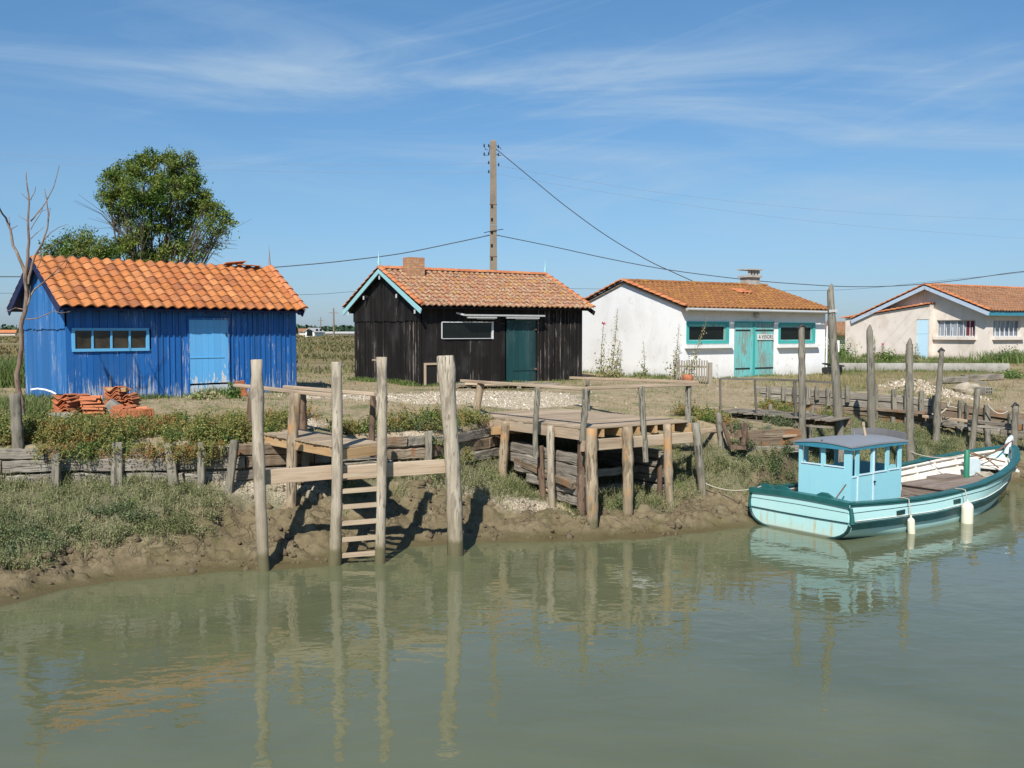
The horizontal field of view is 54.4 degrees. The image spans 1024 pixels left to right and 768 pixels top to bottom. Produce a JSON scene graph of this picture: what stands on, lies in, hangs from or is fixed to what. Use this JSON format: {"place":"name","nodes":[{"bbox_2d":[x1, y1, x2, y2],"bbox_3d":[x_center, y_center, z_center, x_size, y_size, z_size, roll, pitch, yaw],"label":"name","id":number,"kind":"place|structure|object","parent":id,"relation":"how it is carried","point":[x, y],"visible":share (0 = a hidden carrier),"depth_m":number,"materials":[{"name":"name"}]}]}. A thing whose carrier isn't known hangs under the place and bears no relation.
{"place":"outdoors","nodes":[
{"label":"outdoors","id":0,"kind":"place"},
{"bbox_2d":[0,482,1023,767],"bbox_3d":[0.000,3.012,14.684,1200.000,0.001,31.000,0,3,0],"label":"water","id":1,"kind":"structure","parent":0,"point":[760,646],"depth_m":11.51,"materials":[{"name":"liquid"}]},
{"bbox_2d":[748,422,1019,539],"bbox_3d":[8.604,1.884,21.153,8.136,2.394,2.732,-2,4,-37],"label":"fishing boat","id":2,"kind":"object","parent":1,"relation":"on","point":[850,497],"visible":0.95,"depth_m":19.24,"materials":[{"name":"paint"}]},
{"bbox_2d":[898,497,914,533],"bbox_3d":[7.415,2.495,18.706,0.157,0.724,0.328,-2,4,-37],"label":"boat fender","id":3,"kind":"object","parent":2,"relation":"hanging from","point":[911,525],"visible":0.8,"depth_m":18.59,"materials":[{"name":"beige plastic"}]},
{"bbox_2d":[955,488,973,523],"bbox_3d":[8.968,2.456,19.711,0.230,0.769,0.353,-1,3,-12],"label":"boat fender","id":4,"kind":"object","parent":2,"relation":"hanging from","point":[967,510],"visible":0.75,"depth_m":19.57,"materials":[{"name":"beige plastic"}]},
{"bbox_2d":[975,471,993,476],"bbox_3d":[10.731,2.041,22.558,0.443,0.096,0.417,-2,4,-36],"label":"rope coil","id":5,"kind":"object","parent":2,"relation":"in","point":[985,474],"visible":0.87,"depth_m":22.45,"materials":[{"name":"fabric"}]},
{"bbox_2d":[960,440,1011,467],"bbox_3d":[11.054,1.606,23.219,0.928,0.549,1.150,2,4,35],"label":"rope","id":6,"kind":"object","parent":2,"relation":"on","point":[985,456],"visible":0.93,"depth_m":22.94,"materials":[{"name":"fabric"}]},
{"bbox_2d":[0,332,1023,606],"bbox_3d":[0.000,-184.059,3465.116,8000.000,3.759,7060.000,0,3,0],"label":"ground","id":7,"kind":"structure","parent":0,"point":[128,560],"depth_m":18.63,"materials":[{"name":"soil"}]},
{"bbox_2d":[0,330,17,334],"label":"distant cottage","id":8,"kind":"structure","parent":7,"relation":"on","point":[8,332],"depth_m":298.70,"materials":[{"name":"orange tile"}]},
{"bbox_2d":[9,393,23,448],"bbox_3d":[-8.726,1.217,17.631,0.277,2.103,0.235,-1,3,-21],"label":"mooring post","id":9,"kind":"object","parent":7,"relation":"on","point":[17,430],"visible":0.53,"depth_m":17.54,"materials":[{"name":"wood"}]},
{"bbox_2d":[0,165,80,414],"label":"dead tree","id":10,"kind":"object","parent":7,"relation":"on","point":[27,294],"visible":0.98,"depth_m":19.50,"materials":[{"name":"wood"}]},
{"bbox_2d":[49,412,79,418],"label":"concrete slab","id":11,"kind":"structure","parent":7,"relation":"on","point":[62,414],"depth_m":19.84,"materials":[{"name":"concrete"}]},
{"bbox_2d":[38,223,127,259],"bbox_3d":[-15.456,-2.924,35.792,3.259,5.784,2.063,0,3,0],"label":"hedge tree","id":12,"kind":"object","parent":7,"relation":"on","point":[101,251],"visible":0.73,"depth_m":35.59,"materials":[{"name":"green plant"}]},
{"bbox_2d":[105,398,119,413],"bbox_3d":[-8.225,0.478,20.463,0.343,0.352,0.211,0,3,-7],"label":"concrete lump","id":13,"kind":"object","parent":7,"relation":"on","point":[111,402],"visible":0.59,"depth_m":20.36,"materials":[{"name":"concrete"}]},
{"bbox_2d":[138,408,154,417],"bbox_3d":[-7.264,0.688,19.759,0.345,0.400,0.109,0,20,2],"label":"clay tile","id":14,"kind":"object","parent":7,"relation":"on","point":[145,411],"visible":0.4,"depth_m":19.72,"materials":[{"name":"ceramic"}]},
{"bbox_2d":[6,248,307,399],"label":"blue shed","id":15,"kind":"structure","parent":7,"relation":"on","point":[140,327],"depth_m":23.67,"materials":[{"name":"blue paint"}]},
{"bbox_2d":[71,328,149,351],"bbox_3d":[-9.155,-1.014,22.753,1.780,0.530,0.075,-3,4,-45],"label":"window","id":16,"kind":"structure","parent":15,"relation":"in","point":[83,339],"depth_m":22.73,"materials":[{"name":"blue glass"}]},
{"bbox_2d":[189,320,228,395],"bbox_3d":[-7.433,-0.634,24.442,1.030,1.870,0.057,-3,4,-45],"label":"door","id":17,"kind":"structure","parent":15,"relation":"in","point":[208,339],"depth_m":24.42,"materials":[{"name":"blue wood"}]},
{"bbox_2d":[73,145,250,263],"bbox_3d":[-13.162,-4.583,37.675,6.476,8.901,3.436,0,3,0],"label":"ash tree","id":18,"kind":"object","parent":7,"relation":"on","point":[175,183],"visible":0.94,"depth_m":37.45,"materials":[{"name":"green plant"}]},
{"bbox_2d":[0,324,353,333],"bbox_3d":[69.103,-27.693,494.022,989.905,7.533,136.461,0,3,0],"label":"tree belt","id":19,"kind":"object","parent":7,"relation":"on","point":[343,328],"visible":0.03,"depth_m":447.79,"materials":[{"name":"plant"}]},
{"bbox_2d":[182,389,225,399],"bbox_3d":[-7.194,0.252,23.246,0.950,0.287,0.808,1,3,22],"label":"bush","id":20,"kind":"object","parent":7,"relation":"on","point":[202,395],"visible":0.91,"depth_m":23.14,"materials":[{"name":"green plant"}]},
{"bbox_2d":[221,378,242,398],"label":"bush","id":21,"kind":"object","parent":7,"relation":"on","point":[236,392],"visible":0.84,"depth_m":23.60,"materials":[{"name":"green plant"}]},
{"bbox_2d":[234,380,247,395],"bbox_3d":[-6.606,0.102,24.185,0.345,0.400,0.108,7,29,26],"label":"clay tile","id":22,"kind":"object","parent":7,"relation":"on","point":[244,391],"visible":0.59,"depth_m":24.18,"materials":[{"name":"ceramic"}]},
{"bbox_2d":[0,427,524,493],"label":"timber retaining wall","id":23,"kind":"structure","parent":7,"relation":"on","point":[232,461],"depth_m":17.60,"materials":[{"name":"wood"}]},
{"bbox_2d":[303,328,325,336],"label":"distant cottage","id":24,"kind":"structure","parent":7,"relation":"on","point":[309,332],"depth_m":238.12,"materials":[{"name":"white paint"}]},
{"bbox_2d":[324,332,353,334],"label":"distant cottage","id":25,"kind":"structure","parent":7,"relation":"on","point":[341,333],"depth_m":318.26,"materials":[{"name":"paint"}]},
{"bbox_2d":[233,355,463,571],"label":"landing pier","id":26,"kind":"structure","parent":7,"relation":"on","point":[336,445],"depth_m":16.23,"materials":[{"name":"brown wood"}]},
{"bbox_2d":[176,440,548,510],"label":"rubble stones","id":27,"kind":"object","parent":7,"relation":"on","point":[505,506],"visible":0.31,"depth_m":19.12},
{"bbox_2d":[0,334,844,374],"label":"meadow growth","id":28,"kind":"object","parent":7,"relation":"on","point":[325,345],"visible":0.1,"depth_m":77.83,"materials":[{"name":"green plant"}]},
{"bbox_2d":[0,393,847,466],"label":"wall top shrubs","id":29,"kind":"object","parent":7,"relation":"on","point":[92,431],"depth_m":18.13,"materials":[{"name":"plant"}]},
{"bbox_2d":[342,253,595,386],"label":"black shed","id":30,"kind":"structure","parent":7,"relation":"on","point":[414,318],"depth_m":30.60,"materials":[{"name":"wood"}]},
{"bbox_2d":[441,321,493,338],"bbox_3d":[-1.319,-1.603,29.724,1.822,0.535,0.070,-2,4,-35],"label":"window","id":31,"kind":"structure","parent":30,"relation":"in","point":[449,330],"depth_m":29.73,"materials":[{"name":"glass"}]},
{"bbox_2d":[508,319,536,381],"bbox_3d":[0.322,-1.017,30.873,1.060,1.960,0.062,-2,4,-35],"label":"door","id":32,"kind":"structure","parent":30,"relation":"in","point":[521,333],"depth_m":30.85,"materials":[{"name":"green paint"}]},
{"bbox_2d":[0,411,955,559],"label":"bank bushes","id":33,"kind":"object","parent":7,"relation":"on","point":[777,418],"visible":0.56,"depth_m":19.41,"materials":[{"name":"green plant"}]},
{"bbox_2d":[483,140,502,269],"bbox_3d":[-0.702,-4.523,37.796,0.754,9.355,0.340,0,3,0],"label":"utility pole","id":34,"kind":"object","parent":7,"relation":"on","point":[493,217],"visible":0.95,"depth_m":37.57,"materials":[{"name":"concrete"}]},
{"bbox_2d":[0,235,489,276],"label":"overhead wire","id":35,"kind":"object","parent":34,"relation":"attached to","point":[347,260],"visible":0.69,"depth_m":36.49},
{"bbox_2d":[496,149,691,280],"bbox_3d":[3.291,-6.319,37.712,7.849,5.162,0.031,0,3,0],"label":"overhead wire","id":36,"kind":"object","parent":34,"relation":"attached to","point":[589,223],"visible":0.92,"depth_m":37.72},
{"bbox_2d":[497,235,1023,286],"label":"overhead wire","id":37,"kind":"object","parent":34,"relation":"attached to","point":[761,281],"visible":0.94,"depth_m":39.81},
{"bbox_2d":[456,382,560,388],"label":"boardwalk","id":38,"kind":"structure","parent":7,"relation":"on","point":[469,385],"depth_m":28.02,"materials":[{"name":"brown wood"}]},
{"bbox_2d":[0,399,1023,571],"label":"marsh growth","id":39,"kind":"object","parent":7,"relation":"on","point":[152,525],"visible":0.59,"depth_m":17.44,"materials":[{"name":"plant"}]},
{"bbox_2d":[0,348,1023,417],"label":"green weeds","id":40,"kind":"object","parent":7,"relation":"on","point":[7,368],"visible":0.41,"depth_m":30.91,"materials":[{"name":"green plant"}]},
{"bbox_2d":[0,361,1023,441],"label":"yard grass","id":41,"kind":"structure","parent":7,"relation":"on","point":[849,378],"depth_m":30.04,"materials":[{"name":"plant"}]},
{"bbox_2d":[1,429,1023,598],"bbox_3d":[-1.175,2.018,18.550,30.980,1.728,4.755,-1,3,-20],"label":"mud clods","id":42,"kind":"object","parent":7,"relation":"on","point":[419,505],"visible":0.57,"depth_m":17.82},
{"bbox_2d":[495,441,664,514],"bbox_3d":[1.423,1.919,20.964,2.477,1.406,3.431,-2,4,-30],"label":"log crib","id":43,"kind":"object","parent":7,"relation":"on","point":[521,457],"visible":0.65,"depth_m":20.39,"materials":[{"name":"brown wood"}]},
{"bbox_2d":[460,376,706,528],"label":"timber platform","id":44,"kind":"structure","parent":7,"relation":"on","point":[585,427],"depth_m":19.58,"materials":[{"name":"brown wood"}]},
{"bbox_2d":[593,322,609,376],"bbox_3d":[3.081,-1.169,33.986,0.618,1.930,0.639,0,3,0],"label":"hollyhock","id":45,"kind":"object","parent":7,"relation":"on","point":[600,369],"visible":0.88,"depth_m":33.99,"materials":[{"name":"green plant"}]},
{"bbox_2d":[598,366,620,377],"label":"bush","id":46,"kind":"object","parent":7,"relation":"on","point":[608,374],"visible":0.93,"depth_m":33.54,"materials":[{"name":"green plant"}]},
{"bbox_2d":[602,308,621,376],"bbox_3d":[3.396,-1.401,33.886,0.640,2.412,0.866,1,3,19],"label":"hollyhock","id":47,"kind":"object","parent":7,"relation":"on","point":[613,353],"visible":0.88,"depth_m":33.87,"materials":[{"name":"green plant"}]},
{"bbox_2d":[609,340,624,377],"bbox_3d":[3.580,-0.853,33.931,0.630,1.328,0.594,-2,4,-37],"label":"hollyhock","id":48,"kind":"object","parent":7,"relation":"on","point":[617,364],"visible":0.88,"depth_m":33.88,"materials":[{"name":"green plant"}]},
{"bbox_2d":[269,375,1019,470],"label":"oyster shells","id":49,"kind":"object","parent":7,"relation":"on","point":[920,381],"visible":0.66,"depth_m":25.46},
{"bbox_2d":[637,342,654,378],"bbox_3d":[4.425,-0.789,33.229,0.692,1.270,0.556,0,3,0],"label":"hollyhock","id":50,"kind":"object","parent":7,"relation":"on","point":[644,369],"visible":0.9,"depth_m":33.21,"materials":[{"name":"green plant"}]},
{"bbox_2d":[663,326,681,379],"bbox_3d":[5.259,-1.014,32.058,0.750,1.856,0.824,0,3,0],"label":"hollyhock","id":51,"kind":"object","parent":7,"relation":"on","point":[677,342],"visible":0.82,"depth_m":32.19,"materials":[{"name":"green plant"}]},
{"bbox_2d":[664,350,682,379],"bbox_3d":[5.388,-0.604,31.989,0.904,1.052,0.605,1,3,20],"label":"hollyhock","id":52,"kind":"object","parent":7,"relation":"on","point":[674,371],"visible":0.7,"depth_m":32.00,"materials":[{"name":"green plant"}]},
{"bbox_2d":[682,374,692,380],"bbox_3d":[5.396,-0.173,30.632,0.347,0.240,0.353,0,3,0],"label":"flower pot","id":53,"kind":"object","parent":7,"relation":"on","point":[687,376],"visible":0.7,"depth_m":30.51,"materials":[{"name":"ceramic"}]},
{"bbox_2d":[678,317,707,380],"bbox_3d":[5.625,-1.065,31.202,0.798,2.055,0.795,-3,4,-42],"label":"hollyhock","id":54,"kind":"object","parent":7,"relation":"on","point":[691,367],"visible":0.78,"depth_m":31.18,"materials":[{"name":"green plant"}]},
{"bbox_2d":[676,360,711,384],"bbox_3d":[5.700,-0.272,31.230,1.255,0.975,0.154,2,4,36],"label":"picket fence","id":55,"kind":"object","parent":7,"relation":"on","point":[708,367],"visible":0.88,"depth_m":31.09,"materials":[{"name":"wood"}]},
{"bbox_2d":[582,268,836,378],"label":"white house","id":56,"kind":"structure","parent":7,"relation":"on","point":[752,325],"depth_m":34.85,"materials":[{"name":"paint"}]},
{"bbox_2d":[686,321,728,343],"bbox_3d":[6.559,-1.727,33.452,1.970,0.740,0.115,-2,4,-34],"label":"window","id":57,"kind":"structure","parent":56,"relation":"in","point":[715,332],"depth_m":33.45,"materials":[{"name":"teal paint"}]},
{"bbox_2d":[734,323,752,376],"bbox_3d":[8.008,-1.163,34.408,0.867,1.890,0.056,-2,4,-34],"label":"door","id":58,"kind":"structure","parent":56,"relation":"in","point":[743,338],"depth_m":34.38,"materials":[{"name":"teal paint"}]},
{"bbox_2d":[755,323,773,375],"bbox_3d":[8.847,-1.193,34.969,0.947,1.890,0.056,-2,4,-34],"label":"door","id":59,"kind":"structure","parent":56,"relation":"in","point":[764,349],"depth_m":34.95,"materials":[{"name":"teal paint"}]},
{"bbox_2d":[778,323,815,342],"bbox_3d":[10.252,-1.840,35.921,1.960,0.740,0.115,-2,4,-34],"label":"window","id":60,"kind":"structure","parent":56,"relation":"in","point":[787,332],"depth_m":35.84,"materials":[{"name":"teal paint"}]},
{"bbox_2d":[721,421,748,449],"bbox_3d":[4.728,1.091,21.090,0.601,0.616,0.140,0,3,0],"label":"broken frame","id":61,"kind":"object","parent":7,"relation":"on","point":[744,437],"visible":1,"depth_m":21.05,"materials":[{"name":"brown wood"}]},
{"bbox_2d":[685,427,801,452],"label":"timber retaining wall","id":62,"kind":"structure","parent":7,"relation":"on","point":[778,437],"depth_m":21.62,"materials":[{"name":"wood"}]},
{"bbox_2d":[715,378,851,448],"bbox_3d":[5.625,0.830,22.647,2.864,1.862,3.612,3,4,41],"label":"old gangway","id":63,"kind":"object","parent":7,"relation":"on","point":[816,420],"visible":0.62,"depth_m":23.09,"materials":[{"name":"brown wood"}]},
{"bbox_2d":[797,323,806,458],"bbox_3d":[6.589,0.397,22.648,0.260,3.553,0.178,0,3,0],"label":"mooring post","id":64,"kind":"object","parent":7,"relation":"on","point":[801,327],"visible":0.69,"depth_m":22.57,"materials":[{"name":"grey wood"}]},
{"bbox_2d":[809,406,813,437],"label":"stub post","id":65,"kind":"object","parent":7,"relation":"on","point":[811,428],"visible":0.59,"depth_m":24.65,"materials":[{"name":"wood"}]},
{"bbox_2d":[822,363,844,374],"bbox_3d":[11.674,-0.551,36.158,0.738,0.434,0.829,3,4,43],"label":"scrap pile","id":66,"kind":"object","parent":7,"relation":"on","point":[826,370],"visible":0.55,"depth_m":36.05,"materials":[{"name":"black metal"}]},
{"bbox_2d":[825,321,845,347],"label":"distant cottage","id":67,"kind":"structure","parent":7,"relation":"on","point":[840,327],"depth_m":62.71,"materials":[{"name":"paint"}]},
{"bbox_2d":[827,284,844,461],"bbox_3d":[7.478,-0.140,22.933,0.520,4.328,0.286,0,3,0],"label":"mooring post","id":68,"kind":"object","parent":7,"relation":"on","point":[836,386],"visible":0.85,"depth_m":22.83,"materials":[{"name":"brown wood"}]},
{"bbox_2d":[825,332,861,359],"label":"bush","id":69,"kind":"object","parent":7,"relation":"on","point":[847,353],"visible":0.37,"depth_m":43.35,"materials":[{"name":"green plant"}]},
{"bbox_2d":[866,325,875,427],"bbox_3d":[9.627,0.211,26.652,0.357,3.598,0.256,0,3,0],"label":"mooring post","id":70,"kind":"object","parent":7,"relation":"on","point":[871,410],"visible":0.76,"depth_m":26.55,"materials":[{"name":"wood"}]},
{"bbox_2d":[751,385,1023,438],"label":"timber retaining wall","id":71,"kind":"structure","parent":7,"relation":"on","point":[890,408],"depth_m":27.95,"materials":[{"name":"brown wood"}]},
{"bbox_2d":[876,348,903,361],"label":"bush","id":72,"kind":"object","parent":7,"relation":"on","point":[889,356],"visible":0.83,"depth_m":42.47,"materials":[{"name":"green plant"}]},
{"bbox_2d":[905,338,914,461],"bbox_3d":[9.312,0.716,23.264,0.278,3.590,0.201,1,3,17],"label":"mooring post","id":73,"kind":"object","parent":7,"relation":"on","point":[909,392],"visible":0.81,"depth_m":23.19,"materials":[{"name":"wood"}]},
{"bbox_2d":[913,343,921,361],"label":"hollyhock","id":74,"kind":"object","parent":7,"relation":"on","point":[916,356],"visible":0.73,"depth_m":42.48,"materials":[{"name":"green plant"}]},
{"bbox_2d":[829,363,1009,371],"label":"garden wall","id":75,"kind":"structure","parent":7,"relation":"on","point":[990,367],"depth_m":39.25,"materials":[{"name":"concrete"}]},
{"bbox_2d":[840,283,1023,359],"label":"cream house","id":76,"kind":"structure","parent":7,"relation":"on","point":[931,320],"depth_m":45.98,"materials":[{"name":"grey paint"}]},
{"bbox_2d":[938,320,974,336],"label":"window","id":77,"kind":"structure","parent":76,"relation":"in","point":[946,328],"depth_m":45.26,"materials":[{"name":"grey paint"}]},
{"bbox_2d":[993,320,1018,336],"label":"window","id":78,"kind":"structure","parent":76,"relation":"in","point":[1001,328],"depth_m":44.95,"materials":[{"name":"grey paint"}]},
{"bbox_2d":[932,347,944,442],"bbox_3d":[11.367,0.486,26.569,0.298,2.923,0.222,0,3,0],"label":"mooring post","id":79,"kind":"object","parent":7,"relation":"on","point":[937,413],"visible":0.86,"depth_m":26.50,"materials":[{"name":"grey wood"}]},
{"bbox_2d":[942,376,968,382],"bbox_3d":[14.823,-0.138,33.442,1.136,0.232,0.285,-1,3,-22],"label":"old log","id":80,"kind":"object","parent":7,"relation":"on","point":[959,379],"visible":0.88,"depth_m":33.31,"materials":[{"name":"wood"}]},
{"bbox_2d":[951,382,973,393],"bbox_3d":[13.886,0.172,30.650,0.602,0.484,0.594,0,3,0],"label":"stone","id":81,"kind":"object","parent":7,"relation":"on","point":[963,386],"visible":0.57,"depth_m":30.49,"materials":[{"name":"stone"}]},
{"bbox_2d":[962,389,973,395],"bbox_3d":[13.886,0.268,30.282,0.335,0.252,0.341,3,4,41],"label":"stone","id":82,"kind":"object","parent":7,"relation":"on","point":[968,391],"visible":0.58,"depth_m":30.15,"materials":[{"name":"stone"}]},
{"bbox_2d":[968,389,980,449],"bbox_3d":[12.051,1.098,26.002,0.322,1.957,0.198,0,3,0],"label":"mooring post","id":83,"kind":"object","parent":7,"relation":"on","point":[974,423],"visible":0.82,"depth_m":25.93,"materials":[{"name":"wood"}]},
{"bbox_2d":[960,373,1003,380],"bbox_3d":[16.162,-0.222,34.243,1.578,0.269,0.300,-1,3,-15],"label":"old log","id":84,"kind":"object","parent":7,"relation":"on","point":[991,376],"visible":0.79,"depth_m":34.16,"materials":[{"name":"wood"}]},
{"bbox_2d":[974,387,992,394],"bbox_3d":[14.522,0.205,30.662,0.300,0.220,0.440,-1,3,-20],"label":"concrete block","id":85,"kind":"object","parent":7,"relation":"on","point":[984,390],"depth_m":30.48,"materials":[{"name":"concrete"}]},
{"bbox_2d":[984,429,990,446],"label":"mooring post","id":86,"kind":"object","parent":7,"relation":"on","point":[987,442],"visible":0.45,"depth_m":25.35,"materials":[{"name":"wood"}]},
{"bbox_2d":[992,366,1023,378],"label":"bush","id":87,"kind":"object","parent":7,"relation":"on","point":[1011,374],"visible":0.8,"depth_m":34.86,"materials":[{"name":"green plant"}]},
{"bbox_2d":[1011,402,1018,467],"bbox_3d":[12.764,1.343,25.307,0.207,1.761,0.186,0,3,0],"label":"mooring post","id":88,"kind":"object","parent":7,"relation":"on","point":[1014,422],"visible":0.6,"depth_m":25.24,"materials":[{"name":"grey wood"}]},
{"bbox_2d":[0,0,1023,328],"label":"sky","id":89,"kind":"structure","parent":0,"point":[902,109],"materials":[{"name":"blue"}]},
{"bbox_2d":[299,272,1021,294],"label":"overhead wire","id":90,"kind":"object","parent":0,"point":[796,290],"visible":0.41,"depth_m":75.08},
{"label":"clay tile","id":91,"kind":"object","parent":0,"visible":0},
{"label":"clay tile","id":92,"kind":"object","parent":91,"relation":"on","visible":0},
{"bbox_2d":[57,399,80,405],"bbox_3d":[-9.204,0.376,20.665,0.345,0.108,0.400,3,8,18],"label":"clay tile","id":93,"kind":"object","parent":92,"relation":"on","point":[71,401],"visible":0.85,"depth_m":20.53,"materials":[{"name":"ceramic"}]},
{"bbox_2d":[51,397,77,403],"bbox_3d":[-9.257,0.338,20.616,0.345,0.108,0.400,-1,6,19],"label":"clay tile","id":94,"kind":"object","parent":93,"relation":"on","point":[55,401],"visible":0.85,"depth_m":20.49,"materials":[{"name":"ceramic"}]},
{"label":"clay tile","id":95,"kind":"object","parent":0,"visible":0},
{"bbox_2d":[72,394,89,395],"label":"clay tile","id":96,"kind":"object","parent":95,"relation":"on","point":[82,395],"visible":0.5,"depth_m":20.90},
{"bbox_2d":[52,393,77,398],"bbox_3d":[-9.257,0.256,20.655,0.345,0.108,0.400,-2,0,7],"label":"clay tile","id":97,"kind":"object","parent":96,"relation":"on","point":[57,396],"visible":0.83,"depth_m":20.55,"materials":[{"name":"ceramic"}]},
{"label":"clay tile","id":98,"kind":"object","parent":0,"visible":0},
{"bbox_2d":[80,401,102,404],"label":"clay tile","id":99,"kind":"object","parent":98,"relation":"on","point":[100,403],"visible":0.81,"depth_m":20.78,"materials":[{"name":"ceramic"}]},
{"bbox_2d":[79,400,101,401],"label":"clay tile","id":100,"kind":"object","parent":99,"relation":"on","point":[90,401],"visible":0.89,"depth_m":20.79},
{"bbox_2d":[78,398,101,400],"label":"clay tile","id":101,"kind":"object","parent":100,"relation":"on","point":[88,399],"visible":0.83,"depth_m":20.78,"materials":[{"name":"ceramic"}]},
{"bbox_2d":[80,395,101,400],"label":"clay tile","id":102,"kind":"object","parent":101,"relation":"on","point":[98,397],"visible":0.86,"depth_m":20.86,"materials":[{"name":"ceramic"}]},
{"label":"clay tile","id":103,"kind":"object","parent":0,"visible":0},
{"bbox_2d":[104,395,124,399],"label":"clay tile","id":104,"kind":"object","parent":103,"relation":"on","point":[121,396],"visible":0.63,"depth_m":20.78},
{"bbox_2d":[104,393,127,398],"bbox_3d":[-8.315,0.252,20.919,0.345,0.109,0.400,-3,1,3],"label":"clay tile","id":105,"kind":"object","parent":104,"relation":"on","point":[115,395],"visible":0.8,"depth_m":20.77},
{"bbox_2d":[104,391,128,397],"bbox_3d":[-8.312,0.213,20.928,0.345,0.109,0.400,-2,5,7],"label":"clay tile","id":106,"kind":"object","parent":105,"relation":"on","point":[107,395],"visible":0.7,"depth_m":20.77,"materials":[{"name":"ceramic"}]},
{"bbox_2d":[104,390,128,394],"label":"clay tile","id":107,"kind":"object","parent":106,"relation":"on","point":[108,393],"visible":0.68,"depth_m":20.75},
{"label":"clay tile","id":108,"kind":"object","parent":107,"relation":"on","visible":0},
{"bbox_2d":[104,387,127,391],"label":"flat tiles","id":109,"kind":"object","parent":108,"relation":"on","point":[124,389],"visible":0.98,"depth_m":20.77,"materials":[{"name":"ceramic"}]},
{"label":"clay tile","id":110,"kind":"object","parent":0,"visible":0},
{"bbox_2d":[111,404,136,410],"bbox_3d":[-7.890,0.489,20.273,0.345,0.109,0.400,3,7,10],"label":"clay tile","id":111,"kind":"object","parent":110,"relation":"on","point":[118,407],"visible":0.85,"depth_m":20.24,"materials":[{"name":"ceramic"}]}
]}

